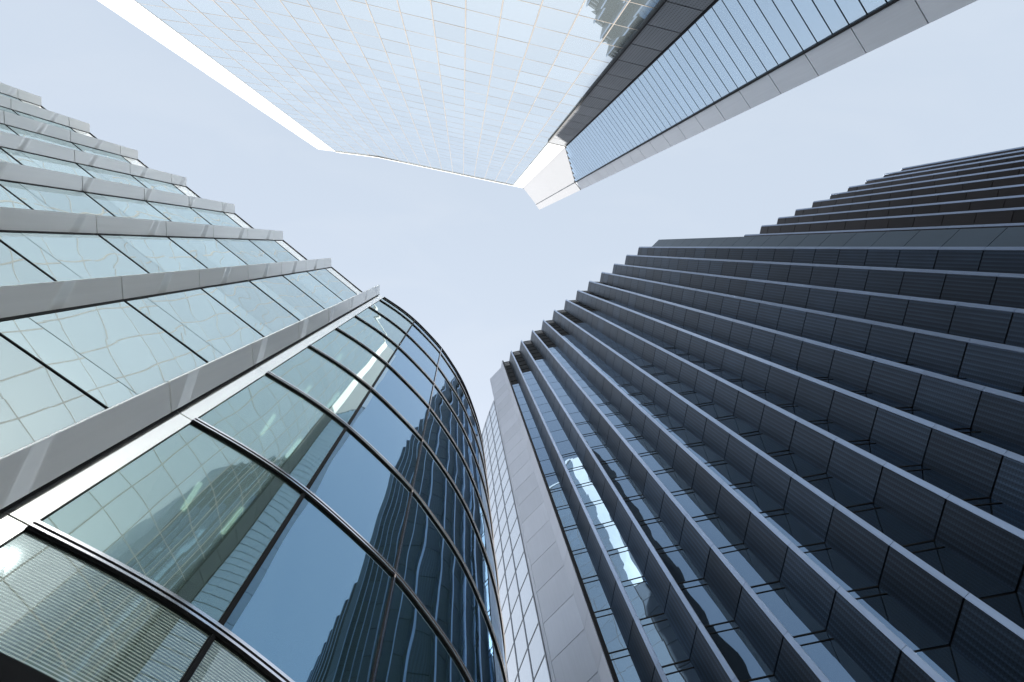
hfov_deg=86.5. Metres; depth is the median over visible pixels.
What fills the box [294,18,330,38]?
window
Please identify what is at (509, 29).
window
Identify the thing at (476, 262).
sky
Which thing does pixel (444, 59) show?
window
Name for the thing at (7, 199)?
window
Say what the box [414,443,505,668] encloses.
window
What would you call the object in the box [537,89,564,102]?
window
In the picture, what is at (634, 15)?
window
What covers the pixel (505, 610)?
window
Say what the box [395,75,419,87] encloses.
window
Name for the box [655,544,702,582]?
window
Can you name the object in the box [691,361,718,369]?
window
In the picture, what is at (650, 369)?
window
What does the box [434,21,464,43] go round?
window
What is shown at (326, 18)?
window
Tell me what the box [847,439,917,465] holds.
window
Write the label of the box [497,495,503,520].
window
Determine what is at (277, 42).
window
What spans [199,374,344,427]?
window frame
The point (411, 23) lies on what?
window
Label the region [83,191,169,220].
window
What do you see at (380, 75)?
window
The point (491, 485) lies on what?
window
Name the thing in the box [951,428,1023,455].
window
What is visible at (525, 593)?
window
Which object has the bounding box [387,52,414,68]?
window
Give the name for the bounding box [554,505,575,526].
window
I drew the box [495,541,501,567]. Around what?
window
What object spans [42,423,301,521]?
window frame
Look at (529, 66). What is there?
window
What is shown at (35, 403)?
window
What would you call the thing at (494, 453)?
window
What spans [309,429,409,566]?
window
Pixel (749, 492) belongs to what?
window
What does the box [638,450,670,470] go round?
window
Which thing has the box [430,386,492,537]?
window
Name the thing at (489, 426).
window
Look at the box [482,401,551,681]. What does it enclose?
pale glass tower
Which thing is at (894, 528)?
window
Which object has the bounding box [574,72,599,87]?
window
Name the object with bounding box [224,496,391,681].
window
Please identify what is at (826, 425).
window
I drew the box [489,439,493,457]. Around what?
window
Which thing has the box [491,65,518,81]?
window
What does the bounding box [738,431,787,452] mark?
window
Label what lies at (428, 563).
window
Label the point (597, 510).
window
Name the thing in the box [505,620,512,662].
window
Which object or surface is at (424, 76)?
window
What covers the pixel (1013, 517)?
window
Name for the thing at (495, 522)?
window
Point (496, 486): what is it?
window
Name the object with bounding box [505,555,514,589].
window
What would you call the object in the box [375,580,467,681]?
window
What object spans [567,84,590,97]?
window
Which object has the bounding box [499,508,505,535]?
window
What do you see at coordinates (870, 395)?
window
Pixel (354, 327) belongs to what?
window
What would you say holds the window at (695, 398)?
in the finned tower at (788, 448)
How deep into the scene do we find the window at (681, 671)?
30.40 m
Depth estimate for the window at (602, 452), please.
56.36 m
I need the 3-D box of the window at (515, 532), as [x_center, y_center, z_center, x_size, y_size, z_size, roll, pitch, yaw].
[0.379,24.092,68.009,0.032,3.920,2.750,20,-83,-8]
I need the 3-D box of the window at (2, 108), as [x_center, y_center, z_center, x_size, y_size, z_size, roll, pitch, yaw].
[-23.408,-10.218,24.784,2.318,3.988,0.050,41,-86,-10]
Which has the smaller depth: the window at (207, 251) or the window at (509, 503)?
the window at (207, 251)
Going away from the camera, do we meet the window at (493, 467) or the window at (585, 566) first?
the window at (585, 566)
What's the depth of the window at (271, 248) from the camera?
30.45 m
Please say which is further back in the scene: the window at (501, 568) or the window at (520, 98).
the window at (501, 568)
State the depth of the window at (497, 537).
76.58 m
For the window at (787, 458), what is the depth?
36.18 m
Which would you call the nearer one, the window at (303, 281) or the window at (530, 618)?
the window at (303, 281)
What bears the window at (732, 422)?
in the finned tower at (788, 448)
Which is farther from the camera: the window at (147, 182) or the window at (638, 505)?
the window at (638, 505)
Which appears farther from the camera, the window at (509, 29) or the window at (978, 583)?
the window at (509, 29)
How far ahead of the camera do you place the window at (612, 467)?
52.44 m
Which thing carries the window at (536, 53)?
in the faceted tower at (543, 103)
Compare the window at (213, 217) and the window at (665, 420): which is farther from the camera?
the window at (665, 420)
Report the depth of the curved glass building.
10.44 m
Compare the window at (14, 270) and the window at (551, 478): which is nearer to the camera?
the window at (14, 270)
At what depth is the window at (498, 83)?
56.99 m
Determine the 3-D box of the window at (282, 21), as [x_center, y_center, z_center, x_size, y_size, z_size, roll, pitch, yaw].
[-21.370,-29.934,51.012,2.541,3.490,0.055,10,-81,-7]
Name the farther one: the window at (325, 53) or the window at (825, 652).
the window at (325, 53)
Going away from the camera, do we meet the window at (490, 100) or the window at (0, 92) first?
the window at (0, 92)
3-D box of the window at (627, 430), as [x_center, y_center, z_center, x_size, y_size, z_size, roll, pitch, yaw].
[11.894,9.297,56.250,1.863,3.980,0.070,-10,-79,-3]
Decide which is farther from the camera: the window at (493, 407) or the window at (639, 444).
the window at (493, 407)
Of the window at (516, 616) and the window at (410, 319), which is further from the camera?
the window at (516, 616)
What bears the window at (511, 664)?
in the pale glass tower at (526, 658)
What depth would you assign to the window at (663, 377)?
59.89 m
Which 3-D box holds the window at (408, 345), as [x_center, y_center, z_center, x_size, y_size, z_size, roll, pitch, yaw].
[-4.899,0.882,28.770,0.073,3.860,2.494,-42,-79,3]
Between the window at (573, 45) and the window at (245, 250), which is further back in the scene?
the window at (573, 45)
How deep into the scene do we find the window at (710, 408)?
48.02 m
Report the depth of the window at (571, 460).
60.52 m
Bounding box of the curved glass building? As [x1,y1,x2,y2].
[0,295,507,681]
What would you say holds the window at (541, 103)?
in the faceted tower at (543, 103)
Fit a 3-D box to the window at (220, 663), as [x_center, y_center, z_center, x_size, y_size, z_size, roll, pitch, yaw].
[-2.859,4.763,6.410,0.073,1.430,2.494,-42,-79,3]
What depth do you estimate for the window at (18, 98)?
30.78 m
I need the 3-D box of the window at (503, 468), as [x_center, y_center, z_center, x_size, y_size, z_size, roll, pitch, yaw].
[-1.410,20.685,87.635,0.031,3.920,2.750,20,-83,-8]
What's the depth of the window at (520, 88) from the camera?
57.31 m
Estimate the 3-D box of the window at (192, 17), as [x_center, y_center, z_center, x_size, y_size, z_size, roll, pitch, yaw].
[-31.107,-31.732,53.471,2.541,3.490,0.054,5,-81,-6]
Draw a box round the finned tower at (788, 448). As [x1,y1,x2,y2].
[490,146,1023,681]
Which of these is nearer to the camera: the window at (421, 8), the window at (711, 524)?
the window at (711, 524)
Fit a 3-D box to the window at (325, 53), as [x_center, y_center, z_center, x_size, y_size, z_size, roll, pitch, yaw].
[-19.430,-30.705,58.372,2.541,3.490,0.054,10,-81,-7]
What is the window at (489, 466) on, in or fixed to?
in the pale glass tower at (526, 658)
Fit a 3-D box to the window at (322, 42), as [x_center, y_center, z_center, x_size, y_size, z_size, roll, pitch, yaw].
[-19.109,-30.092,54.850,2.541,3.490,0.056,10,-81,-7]
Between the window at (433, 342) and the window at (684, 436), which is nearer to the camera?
the window at (433, 342)
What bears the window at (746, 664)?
in the finned tower at (788, 448)
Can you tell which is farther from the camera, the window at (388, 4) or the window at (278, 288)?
the window at (388, 4)
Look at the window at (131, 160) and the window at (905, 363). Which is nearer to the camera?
the window at (131, 160)
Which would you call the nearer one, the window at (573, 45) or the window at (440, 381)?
the window at (440, 381)
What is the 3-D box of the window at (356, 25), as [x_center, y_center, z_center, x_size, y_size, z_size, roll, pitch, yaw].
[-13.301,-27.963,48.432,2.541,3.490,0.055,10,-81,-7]
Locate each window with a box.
[0,92,19,100]
[0,106,16,114]
[0,123,16,134]
[0,146,92,177]
[0,149,20,164]
[0,179,112,215]
[0,186,30,208]
[0,230,147,280]
[0,242,54,285]
[0,300,205,408]
[0,336,104,456]
[0,531,209,681]
[5,124,80,150]
[12,109,74,131]
[18,98,43,108]
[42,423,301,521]
[70,127,94,137]
[71,142,128,162]
[75,162,145,187]
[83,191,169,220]
[97,233,205,272]
[121,155,146,167]
[123,288,262,362]
[130,174,184,194]
[135,0,169,7]
[140,4,187,22]
[145,200,210,224]
[162,20,204,36]
[163,0,198,11]
[167,236,246,267]
[172,183,198,197]
[173,9,215,26]
[179,33,219,48]
[188,0,228,16]
[188,638,272,681]
[190,207,241,227]
[192,24,229,39]
[195,45,231,58]
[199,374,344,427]
[200,280,298,336]
[202,13,242,30]
[214,238,275,264]
[219,28,255,43]
[223,212,250,227]
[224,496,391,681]
[232,0,260,9]
[233,41,266,54]
[235,4,274,25]
[249,239,298,261]
[249,275,323,320]
[250,20,286,39]
[255,0,290,16]
[264,11,301,31]
[264,35,296,51]
[271,347,368,420]
[274,240,305,259]
[277,27,312,45]
[280,0,320,23]
[283,0,309,6]
[283,271,341,308]
[288,40,320,56]
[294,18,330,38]
[305,33,338,51]
[307,268,356,300]
[308,0,341,13]
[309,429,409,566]
[312,329,385,385]
[313,8,350,30]
[315,47,345,62]
[323,25,357,44]
[323,58,351,72]
[325,267,361,293]
[333,40,364,57]
[336,0,372,21]
[338,317,396,361]
[340,52,369,67]
[344,16,379,37]
[350,391,420,484]
[353,32,384,50]
[357,308,404,344]
[360,46,389,62]
[366,0,399,11]
[366,58,393,73]
[368,5,403,28]
[371,301,411,331]
[372,69,396,82]
[374,366,427,435]
[375,23,407,43]
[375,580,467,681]
[381,39,411,57]
[381,299,413,321]
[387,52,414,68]
[389,348,432,403]
[391,64,416,78]
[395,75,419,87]
[397,494,504,681]
[398,0,431,19]
[400,335,436,380]
[401,13,434,36]
[406,30,436,50]
[408,325,439,363]
[410,46,437,63]
[413,58,439,74]
[414,323,440,349]
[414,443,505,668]
[416,70,440,84]
[419,80,441,92]
[424,410,497,589]
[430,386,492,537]
[431,1,464,27]
[432,0,464,8]
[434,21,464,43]
[435,369,488,497]
[436,38,464,57]
[438,52,464,69]
[438,355,484,463]
[439,65,463,79]
[441,76,463,89]
[441,351,472,408]
[465,59,491,75]
[465,71,489,85]
[465,81,487,94]
[465,91,486,102]
[466,0,501,16]
[466,10,499,34]
[466,29,496,50]
[466,45,493,63]
[485,446,488,459]
[486,454,489,467]
[487,96,508,107]
[487,421,490,435]
[487,462,490,478]
[488,87,511,99]
[488,427,491,441]
[488,433,492,449]
[488,471,491,486]
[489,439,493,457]
[489,480,492,495]
[490,77,514,91]
[490,404,494,417]
[490,447,495,465]
[490,488,494,508]
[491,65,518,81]
[491,409,495,423]
[491,456,496,474]
[491,501,495,521]
[492,415,496,429]
[493,52,522,70]
[493,421,497,435]
[493,464,498,483]
[493,511,497,534]
[494,427,499,443]
[494,474,499,495]
[494,527,499,551]
[495,36,527,57]
[495,435,500,452]
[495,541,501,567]
[496,484,501,506]
[497,441,502,459]
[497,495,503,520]
[498,18,533,42]
[498,451,504,470]
[498,558,503,586]
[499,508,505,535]
[499,574,506,608]
[500,459,506,479]
[501,0,539,25]
[501,469,508,490]
[501,522,508,550]
[502,596,509,631]
[503,480,510,502]
[503,538,511,568]
[505,491,513,517]
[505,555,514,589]
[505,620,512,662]
[507,504,516,532]
[507,644,516,681]
[508,575,517,611]
[510,519,519,550]
[511,92,535,104]
[511,595,521,638]
[513,83,540,96]
[513,535,523,569]
[514,621,526,669]
[516,553,527,590]
[517,71,545,87]
[518,650,531,681]
[519,574,531,615]
[520,59,551,76]
[524,597,537,643]
[525,44,558,64]
[528,625,543,678]
[529,27,566,50]
[530,106,553,117]
[533,98,558,110]
[534,656,549,681]
[535,6,576,33]
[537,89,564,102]
[542,0,583,13]
[542,78,571,93]
[542,472,560,489]
[547,487,567,506]
[548,66,579,82]
[554,52,588,71]
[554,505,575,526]
[561,35,599,57]
[561,452,582,468]
[561,524,584,550]
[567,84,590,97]
[568,466,590,484]
[569,16,612,41]
[569,547,596,577]
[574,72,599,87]
[575,421,596,434]
[576,481,600,503]
[578,575,609,611]
[579,0,626,22]
[582,59,609,75]
[583,432,604,446]
[585,499,612,524]
[590,444,615,461]
[590,608,626,651]
[591,43,622,62]
[595,521,626,550]
[596,402,617,413]
[600,459,627,477]
[602,25,637,47]
[604,648,640,681]
[605,412,628,425]
[607,546,642,580]
[610,475,641,497]
[615,2,654,29]
[615,423,640,438]
[617,384,639,393]
[621,576,662,618]
[623,494,657,520]
[626,436,654,453]
[627,392,651,403]
[631,0,661,7]
[637,517,677,548]
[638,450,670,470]
[639,402,665,415]
[639,613,688,665]
[640,365,662,373]
[650,372,676,382]
[652,413,682,428]
[653,468,689,491]
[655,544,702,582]
[661,659,700,681]
[663,347,686,353]
[663,381,692,392]
[666,427,700,443]
[671,488,713,516]
[675,353,701,361]
[677,578,732,625]
[678,391,710,404]
[683,442,722,462]
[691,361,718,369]
[692,513,741,547]
[695,402,731,417]
[704,460,749,484]
[704,620,771,680]
[707,369,739,379]
[714,415,756,433]
[718,543,777,585]
[727,379,762,390]
[729,482,781,511]
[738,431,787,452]
[739,674,777,681]
[748,390,790,404]
[750,580,824,635]
[759,508,822,545]
[766,450,824,476]
[776,403,825,420]
[792,629,873,681]
[797,542,875,590]
[801,473,870,506]
[807,419,865,440]
[813,377,861,390]
[845,502,931,545]
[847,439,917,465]
[847,585,947,650]
[850,390,909,407]
[855,351,901,361]
[895,407,967,428]
[896,362,951,374]
[896,464,987,498]
[902,540,1013,598]
[945,375,1016,391]
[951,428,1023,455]
[961,497,1023,530]
[1009,392,1023,395]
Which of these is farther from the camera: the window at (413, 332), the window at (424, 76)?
the window at (424, 76)
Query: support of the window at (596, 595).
in the finned tower at (788, 448)
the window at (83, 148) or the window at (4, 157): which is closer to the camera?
the window at (4, 157)
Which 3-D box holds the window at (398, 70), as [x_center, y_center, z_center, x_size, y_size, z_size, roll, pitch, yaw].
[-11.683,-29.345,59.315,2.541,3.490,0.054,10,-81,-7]
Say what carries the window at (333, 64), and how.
in the faceted tower at (543, 103)
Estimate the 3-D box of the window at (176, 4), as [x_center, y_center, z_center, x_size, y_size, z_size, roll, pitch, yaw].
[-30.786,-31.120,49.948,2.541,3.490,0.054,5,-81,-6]
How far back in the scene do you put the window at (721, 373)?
51.84 m
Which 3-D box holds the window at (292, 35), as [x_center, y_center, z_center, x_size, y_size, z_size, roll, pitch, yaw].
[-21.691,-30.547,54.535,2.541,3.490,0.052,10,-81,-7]
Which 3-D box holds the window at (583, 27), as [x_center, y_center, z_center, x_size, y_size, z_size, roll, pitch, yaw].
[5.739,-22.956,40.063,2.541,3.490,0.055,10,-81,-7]
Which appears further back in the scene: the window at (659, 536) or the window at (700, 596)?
the window at (659, 536)
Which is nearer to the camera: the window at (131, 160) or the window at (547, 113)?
the window at (131, 160)
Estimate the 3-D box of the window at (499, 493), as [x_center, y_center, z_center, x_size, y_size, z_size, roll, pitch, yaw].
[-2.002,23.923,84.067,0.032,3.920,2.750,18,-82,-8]
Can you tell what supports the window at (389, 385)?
in the curved glass building
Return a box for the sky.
[0,0,1023,434]
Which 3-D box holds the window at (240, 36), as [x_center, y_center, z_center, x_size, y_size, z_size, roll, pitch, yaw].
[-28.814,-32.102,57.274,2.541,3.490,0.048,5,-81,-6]
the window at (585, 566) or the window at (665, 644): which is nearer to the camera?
the window at (665, 644)
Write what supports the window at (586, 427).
in the finned tower at (788, 448)
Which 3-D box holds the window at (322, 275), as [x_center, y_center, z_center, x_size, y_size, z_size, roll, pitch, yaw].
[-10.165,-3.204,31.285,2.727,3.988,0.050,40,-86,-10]
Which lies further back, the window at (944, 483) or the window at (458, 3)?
the window at (458, 3)
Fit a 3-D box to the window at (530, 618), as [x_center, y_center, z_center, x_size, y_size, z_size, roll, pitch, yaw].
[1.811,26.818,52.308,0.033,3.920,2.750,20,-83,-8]
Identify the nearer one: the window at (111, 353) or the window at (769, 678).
the window at (111, 353)
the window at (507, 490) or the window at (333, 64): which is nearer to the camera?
the window at (333, 64)
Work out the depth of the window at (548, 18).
39.65 m
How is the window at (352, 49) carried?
in the faceted tower at (543, 103)
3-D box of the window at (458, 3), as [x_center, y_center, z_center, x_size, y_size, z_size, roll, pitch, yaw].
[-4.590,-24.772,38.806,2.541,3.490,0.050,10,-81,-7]
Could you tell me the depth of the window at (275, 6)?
47.80 m
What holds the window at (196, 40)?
in the faceted tower at (543, 103)
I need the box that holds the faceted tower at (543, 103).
[98,0,976,209]
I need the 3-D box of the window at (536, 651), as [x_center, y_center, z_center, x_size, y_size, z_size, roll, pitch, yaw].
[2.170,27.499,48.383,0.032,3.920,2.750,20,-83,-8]
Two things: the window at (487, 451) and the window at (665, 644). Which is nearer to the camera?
the window at (665, 644)
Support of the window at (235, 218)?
in the stepped office block
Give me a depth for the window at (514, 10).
39.39 m
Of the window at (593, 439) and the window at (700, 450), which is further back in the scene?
the window at (593, 439)
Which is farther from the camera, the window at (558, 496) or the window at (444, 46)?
the window at (558, 496)
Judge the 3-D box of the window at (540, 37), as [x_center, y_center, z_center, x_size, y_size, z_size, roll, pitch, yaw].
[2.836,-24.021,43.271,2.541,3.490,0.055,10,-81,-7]
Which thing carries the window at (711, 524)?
in the finned tower at (788, 448)
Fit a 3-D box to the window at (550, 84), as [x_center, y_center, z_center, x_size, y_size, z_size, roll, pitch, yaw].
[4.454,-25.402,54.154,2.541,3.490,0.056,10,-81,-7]
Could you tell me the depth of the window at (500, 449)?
95.49 m
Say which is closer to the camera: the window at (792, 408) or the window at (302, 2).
the window at (792, 408)
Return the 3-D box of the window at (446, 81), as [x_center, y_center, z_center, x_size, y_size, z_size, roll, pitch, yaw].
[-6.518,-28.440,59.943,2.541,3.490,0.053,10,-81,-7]
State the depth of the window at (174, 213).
25.94 m
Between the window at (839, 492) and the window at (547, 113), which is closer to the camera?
the window at (839, 492)
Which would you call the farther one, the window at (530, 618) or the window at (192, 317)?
the window at (530, 618)
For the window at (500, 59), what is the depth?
49.92 m
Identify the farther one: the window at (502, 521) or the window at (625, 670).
the window at (502, 521)
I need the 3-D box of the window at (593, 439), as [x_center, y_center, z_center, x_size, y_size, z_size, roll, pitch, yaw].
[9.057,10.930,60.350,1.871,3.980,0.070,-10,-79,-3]
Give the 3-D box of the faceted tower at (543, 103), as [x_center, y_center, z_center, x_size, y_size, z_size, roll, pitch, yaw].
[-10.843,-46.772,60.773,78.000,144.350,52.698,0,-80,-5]
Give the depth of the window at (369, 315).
28.35 m
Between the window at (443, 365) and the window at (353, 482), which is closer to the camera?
the window at (353, 482)
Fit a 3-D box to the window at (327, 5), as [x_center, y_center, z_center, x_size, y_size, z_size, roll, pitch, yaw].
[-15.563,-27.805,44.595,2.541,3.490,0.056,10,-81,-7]
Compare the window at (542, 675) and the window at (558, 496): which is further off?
the window at (558, 496)
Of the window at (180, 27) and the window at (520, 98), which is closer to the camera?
the window at (180, 27)
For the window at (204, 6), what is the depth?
50.32 m
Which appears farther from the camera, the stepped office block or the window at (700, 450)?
the window at (700, 450)
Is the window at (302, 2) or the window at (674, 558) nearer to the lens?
the window at (674, 558)
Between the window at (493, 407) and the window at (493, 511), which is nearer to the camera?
the window at (493, 511)
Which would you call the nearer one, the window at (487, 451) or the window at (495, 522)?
the window at (495, 522)
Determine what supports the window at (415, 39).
in the faceted tower at (543, 103)
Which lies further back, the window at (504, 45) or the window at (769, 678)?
the window at (504, 45)
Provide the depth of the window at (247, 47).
60.74 m
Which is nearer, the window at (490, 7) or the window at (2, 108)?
the window at (2, 108)
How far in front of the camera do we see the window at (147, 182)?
29.33 m
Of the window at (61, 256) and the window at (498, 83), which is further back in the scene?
the window at (498, 83)
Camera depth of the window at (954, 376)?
32.10 m
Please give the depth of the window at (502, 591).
64.85 m
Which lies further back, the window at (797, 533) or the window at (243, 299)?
the window at (797, 533)
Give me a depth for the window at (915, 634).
24.45 m
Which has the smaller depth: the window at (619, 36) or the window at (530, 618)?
the window at (619, 36)
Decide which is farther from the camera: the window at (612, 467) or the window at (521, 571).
the window at (521, 571)
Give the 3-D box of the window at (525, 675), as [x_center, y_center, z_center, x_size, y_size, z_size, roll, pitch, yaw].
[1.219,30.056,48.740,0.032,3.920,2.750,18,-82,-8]
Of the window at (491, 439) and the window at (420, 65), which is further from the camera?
the window at (491, 439)
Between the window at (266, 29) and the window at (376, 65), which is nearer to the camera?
the window at (266, 29)
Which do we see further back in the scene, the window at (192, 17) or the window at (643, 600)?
the window at (192, 17)
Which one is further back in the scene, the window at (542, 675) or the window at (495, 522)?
the window at (495, 522)
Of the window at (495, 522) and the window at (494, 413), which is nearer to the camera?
the window at (495, 522)
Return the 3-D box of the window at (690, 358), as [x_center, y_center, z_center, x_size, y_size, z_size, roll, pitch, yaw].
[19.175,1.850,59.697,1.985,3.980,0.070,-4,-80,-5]
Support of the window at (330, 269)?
in the stepped office block
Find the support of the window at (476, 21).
in the faceted tower at (543, 103)
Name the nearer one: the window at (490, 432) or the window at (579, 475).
the window at (579, 475)
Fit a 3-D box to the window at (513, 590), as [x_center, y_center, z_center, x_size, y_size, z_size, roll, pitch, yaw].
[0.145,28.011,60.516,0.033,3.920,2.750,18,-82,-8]
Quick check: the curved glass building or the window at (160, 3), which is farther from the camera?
the window at (160, 3)
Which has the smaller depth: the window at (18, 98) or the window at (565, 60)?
the window at (18, 98)
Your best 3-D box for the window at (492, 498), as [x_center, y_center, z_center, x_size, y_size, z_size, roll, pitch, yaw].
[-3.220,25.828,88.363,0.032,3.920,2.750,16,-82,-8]
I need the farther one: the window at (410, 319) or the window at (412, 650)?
the window at (410, 319)
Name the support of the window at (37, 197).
in the stepped office block
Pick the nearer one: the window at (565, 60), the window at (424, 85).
the window at (565, 60)
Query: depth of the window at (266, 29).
54.16 m
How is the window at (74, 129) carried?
in the stepped office block
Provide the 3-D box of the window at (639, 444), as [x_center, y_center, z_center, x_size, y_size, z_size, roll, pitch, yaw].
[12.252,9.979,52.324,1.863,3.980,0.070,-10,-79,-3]
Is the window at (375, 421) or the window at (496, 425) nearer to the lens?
the window at (375, 421)
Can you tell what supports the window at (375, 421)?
in the curved glass building
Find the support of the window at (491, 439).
in the pale glass tower at (526, 658)
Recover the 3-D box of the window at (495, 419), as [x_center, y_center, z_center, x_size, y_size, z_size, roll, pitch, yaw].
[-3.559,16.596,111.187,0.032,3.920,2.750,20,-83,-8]
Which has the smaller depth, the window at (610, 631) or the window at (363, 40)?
the window at (610, 631)
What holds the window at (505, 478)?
in the pale glass tower at (526, 658)
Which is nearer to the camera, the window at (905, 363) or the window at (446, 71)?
the window at (905, 363)
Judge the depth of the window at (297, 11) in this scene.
47.72 m
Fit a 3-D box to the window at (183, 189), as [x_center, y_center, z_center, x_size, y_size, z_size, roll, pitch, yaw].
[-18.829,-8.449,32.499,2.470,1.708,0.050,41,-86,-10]
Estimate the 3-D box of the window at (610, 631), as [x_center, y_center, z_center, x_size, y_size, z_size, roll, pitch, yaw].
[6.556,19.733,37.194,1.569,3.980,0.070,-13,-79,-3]
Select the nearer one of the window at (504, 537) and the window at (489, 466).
the window at (504, 537)
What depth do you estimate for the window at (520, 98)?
60.79 m
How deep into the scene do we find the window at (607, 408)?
64.08 m
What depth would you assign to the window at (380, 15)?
45.13 m
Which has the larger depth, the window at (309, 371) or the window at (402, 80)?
the window at (402, 80)
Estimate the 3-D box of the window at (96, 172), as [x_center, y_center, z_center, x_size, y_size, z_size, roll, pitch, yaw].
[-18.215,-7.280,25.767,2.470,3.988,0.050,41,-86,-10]
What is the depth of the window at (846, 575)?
28.43 m
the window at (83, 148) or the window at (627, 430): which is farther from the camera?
the window at (627, 430)
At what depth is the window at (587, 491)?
52.63 m
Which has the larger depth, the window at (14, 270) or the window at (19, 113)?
the window at (19, 113)
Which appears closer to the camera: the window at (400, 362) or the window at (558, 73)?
the window at (400, 362)
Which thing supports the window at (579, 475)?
in the finned tower at (788, 448)
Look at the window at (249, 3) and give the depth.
48.24 m
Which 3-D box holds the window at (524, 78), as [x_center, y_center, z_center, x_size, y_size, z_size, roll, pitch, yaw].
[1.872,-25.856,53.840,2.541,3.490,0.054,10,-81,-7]
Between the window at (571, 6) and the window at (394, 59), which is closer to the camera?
the window at (571, 6)
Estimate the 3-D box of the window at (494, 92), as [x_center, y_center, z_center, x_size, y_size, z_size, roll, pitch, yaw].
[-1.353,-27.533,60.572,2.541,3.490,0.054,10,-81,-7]
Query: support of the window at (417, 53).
in the faceted tower at (543, 103)
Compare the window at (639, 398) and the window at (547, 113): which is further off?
the window at (547, 113)
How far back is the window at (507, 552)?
68.38 m
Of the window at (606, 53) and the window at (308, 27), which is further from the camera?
the window at (308, 27)
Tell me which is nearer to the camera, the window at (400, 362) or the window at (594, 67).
the window at (400, 362)
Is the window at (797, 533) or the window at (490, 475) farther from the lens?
the window at (490, 475)
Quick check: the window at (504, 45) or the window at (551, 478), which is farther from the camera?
the window at (551, 478)
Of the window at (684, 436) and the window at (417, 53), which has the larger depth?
the window at (417, 53)
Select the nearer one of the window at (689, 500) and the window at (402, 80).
the window at (689, 500)
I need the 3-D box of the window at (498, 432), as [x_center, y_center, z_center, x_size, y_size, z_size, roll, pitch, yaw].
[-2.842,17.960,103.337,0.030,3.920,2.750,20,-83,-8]
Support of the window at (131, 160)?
in the stepped office block
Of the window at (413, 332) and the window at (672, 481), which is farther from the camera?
the window at (672, 481)
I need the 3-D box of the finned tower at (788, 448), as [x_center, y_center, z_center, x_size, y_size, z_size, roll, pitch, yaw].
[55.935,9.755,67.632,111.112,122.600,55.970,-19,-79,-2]
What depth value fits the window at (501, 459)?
91.61 m
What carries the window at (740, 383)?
in the finned tower at (788, 448)
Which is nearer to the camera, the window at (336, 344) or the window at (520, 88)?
the window at (336, 344)
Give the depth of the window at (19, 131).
24.86 m
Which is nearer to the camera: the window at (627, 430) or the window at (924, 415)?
the window at (924, 415)
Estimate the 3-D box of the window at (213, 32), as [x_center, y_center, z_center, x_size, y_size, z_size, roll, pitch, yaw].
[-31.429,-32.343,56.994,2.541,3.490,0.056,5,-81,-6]
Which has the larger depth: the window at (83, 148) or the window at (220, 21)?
the window at (220, 21)
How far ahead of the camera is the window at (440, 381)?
29.78 m
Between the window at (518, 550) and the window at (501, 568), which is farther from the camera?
the window at (501, 568)
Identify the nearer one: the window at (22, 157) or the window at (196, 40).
the window at (22, 157)
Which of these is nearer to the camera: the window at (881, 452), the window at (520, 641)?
the window at (881, 452)
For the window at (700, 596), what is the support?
in the finned tower at (788, 448)
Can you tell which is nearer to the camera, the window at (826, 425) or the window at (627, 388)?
the window at (826, 425)
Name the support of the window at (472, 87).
in the faceted tower at (543, 103)
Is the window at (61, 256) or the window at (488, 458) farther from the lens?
the window at (488, 458)
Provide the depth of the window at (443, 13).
42.23 m
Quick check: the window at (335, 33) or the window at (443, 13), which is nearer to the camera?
the window at (443, 13)
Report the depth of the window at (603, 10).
36.69 m
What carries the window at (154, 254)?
in the stepped office block
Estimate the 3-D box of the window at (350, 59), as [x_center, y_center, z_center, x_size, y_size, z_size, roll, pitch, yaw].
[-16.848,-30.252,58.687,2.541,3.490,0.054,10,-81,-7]
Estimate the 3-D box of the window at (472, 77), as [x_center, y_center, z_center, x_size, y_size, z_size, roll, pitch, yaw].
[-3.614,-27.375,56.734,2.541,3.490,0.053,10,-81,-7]
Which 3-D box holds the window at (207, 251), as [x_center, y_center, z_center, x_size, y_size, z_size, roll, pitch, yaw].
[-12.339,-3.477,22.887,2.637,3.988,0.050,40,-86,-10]
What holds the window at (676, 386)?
in the finned tower at (788, 448)
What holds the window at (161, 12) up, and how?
in the faceted tower at (543, 103)
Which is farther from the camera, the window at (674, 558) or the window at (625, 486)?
the window at (625, 486)
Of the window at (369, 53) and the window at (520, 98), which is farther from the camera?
the window at (520, 98)
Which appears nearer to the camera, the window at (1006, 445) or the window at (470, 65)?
the window at (1006, 445)
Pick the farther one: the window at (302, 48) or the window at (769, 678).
the window at (302, 48)
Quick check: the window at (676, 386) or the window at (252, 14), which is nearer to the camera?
the window at (252, 14)
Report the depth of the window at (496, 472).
91.92 m
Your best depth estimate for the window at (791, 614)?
28.60 m
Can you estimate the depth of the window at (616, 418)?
60.15 m
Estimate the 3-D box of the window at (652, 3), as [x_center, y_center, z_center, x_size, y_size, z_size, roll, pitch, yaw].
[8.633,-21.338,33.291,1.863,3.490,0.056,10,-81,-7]
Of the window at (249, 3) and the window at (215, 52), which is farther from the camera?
the window at (215, 52)
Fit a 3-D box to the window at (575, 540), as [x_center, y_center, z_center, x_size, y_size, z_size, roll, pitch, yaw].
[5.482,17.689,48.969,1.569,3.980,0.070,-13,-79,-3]
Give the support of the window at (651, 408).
in the finned tower at (788, 448)
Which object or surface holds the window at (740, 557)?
in the finned tower at (788, 448)
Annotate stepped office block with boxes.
[0,83,379,513]
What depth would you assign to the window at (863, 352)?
39.97 m
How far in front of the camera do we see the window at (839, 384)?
39.84 m
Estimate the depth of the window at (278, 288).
23.13 m

